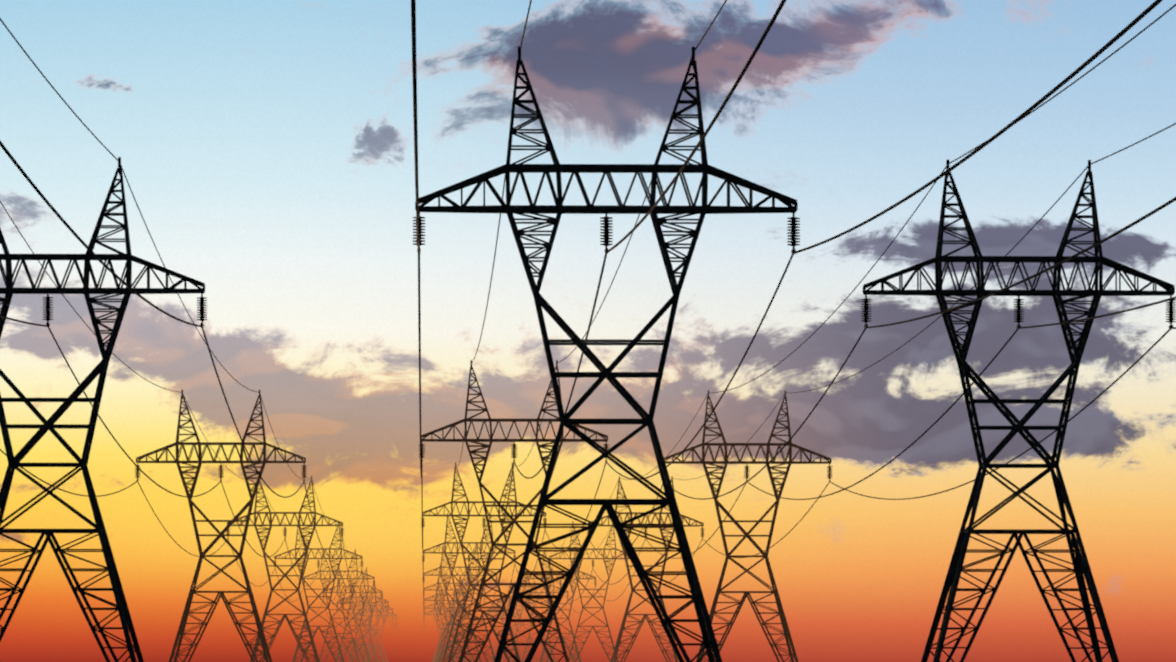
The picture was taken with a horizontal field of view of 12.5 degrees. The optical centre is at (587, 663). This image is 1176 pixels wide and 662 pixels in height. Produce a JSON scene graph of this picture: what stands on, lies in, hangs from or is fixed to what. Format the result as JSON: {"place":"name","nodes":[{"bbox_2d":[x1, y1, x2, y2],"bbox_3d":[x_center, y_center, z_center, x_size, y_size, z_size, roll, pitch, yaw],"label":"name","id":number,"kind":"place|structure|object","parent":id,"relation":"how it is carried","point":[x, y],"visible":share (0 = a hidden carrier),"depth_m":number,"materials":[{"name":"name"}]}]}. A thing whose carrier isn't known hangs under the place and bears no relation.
{"place":"outdoors","nodes":[
{"label":"outdoors","id":0,"kind":"place"},
{"bbox_2d":[0,0,1175,661],"label":"sky","id":1,"kind":"structure","parent":0,"point":[265,148],"materials":[{"name":"multicoloured"}]},
{"label":"ground","id":2,"kind":"structure","parent":0,"visible":0},
{"bbox_2d":[0,157,206,661],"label":"pylon","id":3,"kind":"object","parent":2,"relation":"on","point":[120,605],"visible":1,"depth_m":411.11,"materials":[{"name":"metal"}]},
{"bbox_2d":[135,390,306,661],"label":"pylon","id":4,"kind":"object","parent":2,"relation":"on","point":[186,612],"visible":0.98,"depth_m":760.70,"materials":[{"name":"metal"}]},
{"bbox_2d":[226,476,343,661],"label":"pylon","id":5,"kind":"object","parent":2,"relation":"on","point":[266,612],"visible":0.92,"depth_m":1110.48,"materials":[{"name":"metal"}]},
{"bbox_2d":[274,523,362,661],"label":"pylon","id":6,"kind":"object","parent":2,"relation":"on","point":[319,596],"visible":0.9,"depth_m":1460.30,"materials":[{"name":"metal"}]},
{"bbox_2d":[303,548,374,661],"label":"pylon","id":7,"kind":"object","parent":2,"relation":"on","point":[339,609],"visible":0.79,"depth_m":1809.97,"materials":[{"name":"metal"}]},
{"bbox_2d":[323,567,382,661],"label":"pylon","id":8,"kind":"object","parent":2,"relation":"on","point":[358,625],"visible":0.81,"depth_m":2159.97,"materials":[{"name":"metal"}]},
{"bbox_2d":[337,584,388,661],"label":"pylon","id":9,"kind":"object","parent":2,"relation":"on","point":[371,602],"visible":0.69,"depth_m":2509.81,"materials":[{"name":"metal"}]},
{"bbox_2d":[352,594,392,661],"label":"pylon","id":10,"kind":"object","parent":2,"relation":"on","point":[371,629],"visible":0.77,"depth_m":2859.38,"materials":[{"name":"metal"}]},
{"bbox_2d":[356,600,396,661],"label":"pylon","id":11,"kind":"object","parent":2,"relation":"on","point":[386,611],"visible":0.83,"depth_m":3209.35,"materials":[{"name":"metal"}]},
{"bbox_2d":[423,601,464,661],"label":"pylon","id":12,"kind":"object","parent":2,"relation":"on","point":[439,626],"visible":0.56,"depth_m":3135.72,"materials":[{"name":"metal"}]},
{"bbox_2d":[423,589,469,661],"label":"pylon","id":13,"kind":"object","parent":2,"relation":"on","point":[441,622],"visible":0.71,"depth_m":2785.76,"materials":[{"name":"metal"}]},
{"bbox_2d":[424,580,474,661],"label":"pylon","id":14,"kind":"object","parent":2,"relation":"on","point":[436,600],"visible":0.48,"depth_m":2436.03,"materials":[{"name":"metal"}]},
{"bbox_2d":[424,564,484,661],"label":"pylon","id":15,"kind":"object","parent":2,"relation":"on","point":[438,583],"visible":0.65,"depth_m":2086.06,"materials":[{"name":"metal"}]},
{"bbox_2d":[422,544,497,661],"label":"pylon","id":16,"kind":"object","parent":2,"relation":"on","point":[473,577],"visible":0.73,"depth_m":1736.30,"materials":[{"name":"metal"}]},
{"bbox_2d":[422,513,515,661],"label":"pylon","id":17,"kind":"object","parent":2,"relation":"on","point":[454,562],"visible":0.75,"depth_m":1386.56,"materials":[{"name":"metal"}]},
{"bbox_2d":[423,462,546,661],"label":"pylon","id":18,"kind":"object","parent":2,"relation":"on","point":[482,567],"visible":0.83,"depth_m":1036.68,"materials":[{"name":"metal"}]},
{"bbox_2d":[484,599,521,661],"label":"pylon","id":19,"kind":"object","parent":2,"relation":"on","point":[498,629],"visible":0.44,"depth_m":3211.59,"materials":[{"name":"metal"}]},
{"bbox_2d":[488,597,532,661],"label":"pylon","id":20,"kind":"object","parent":2,"relation":"on","point":[512,627],"visible":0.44,"depth_m":2861.70,"materials":[{"name":"metal"}]},
{"bbox_2d":[419,360,608,661],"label":"pylon","id":21,"kind":"object","parent":2,"relation":"on","point":[465,420],"visible":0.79,"depth_m":686.87,"materials":[{"name":"metal"}]},
{"bbox_2d":[497,582,547,661],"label":"pylon","id":22,"kind":"object","parent":2,"relation":"on","point":[521,624],"visible":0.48,"depth_m":2511.82,"materials":[{"name":"metal"}]},
{"bbox_2d":[509,569,568,661],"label":"pylon","id":23,"kind":"object","parent":2,"relation":"on","point":[540,615],"visible":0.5,"depth_m":2162.19,"materials":[{"name":"metal"}]},
{"bbox_2d":[524,549,596,661],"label":"pylon","id":24,"kind":"object","parent":2,"relation":"on","point":[567,618],"visible":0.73,"depth_m":1812.51,"materials":[{"name":"metal"}]},
{"bbox_2d":[548,521,628,661],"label":"pylon","id":25,"kind":"object","parent":2,"relation":"on","point":[593,596],"visible":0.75,"depth_m":1462.35,"materials":[{"name":"metal"}]},
{"bbox_2d":[412,46,799,661],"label":"pylon","id":26,"kind":"object","parent":2,"relation":"on","point":[696,596],"visible":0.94,"depth_m":337.15,"materials":[{"name":"metal"}]},
{"bbox_2d":[0,0,1175,633],"bbox_3d":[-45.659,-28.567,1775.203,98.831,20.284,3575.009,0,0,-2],"label":"conductors","id":27,"kind":"object","parent":26,"relation":"hanging from","point":[1000,132],"visible":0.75,"depth_m":388.91,"materials":[{"name":"grey metal"}]},
{"bbox_2d":[587,476,703,661],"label":"pylon","id":28,"kind":"object","parent":2,"relation":"on","point":[626,614],"visible":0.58,"depth_m":1112.93,"materials":[{"name":"metal"}]},
{"bbox_2d":[664,390,832,661],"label":"pylon","id":29,"kind":"object","parent":2,"relation":"on","point":[764,555],"visible":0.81,"depth_m":763.02,"materials":[{"name":"metal"}]},
{"bbox_2d":[861,160,1175,661],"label":"pylon","id":30,"kind":"object","parent":2,"relation":"on","point":[1080,564],"visible":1,"depth_m":413.53,"materials":[{"name":"metal"}]}
]}

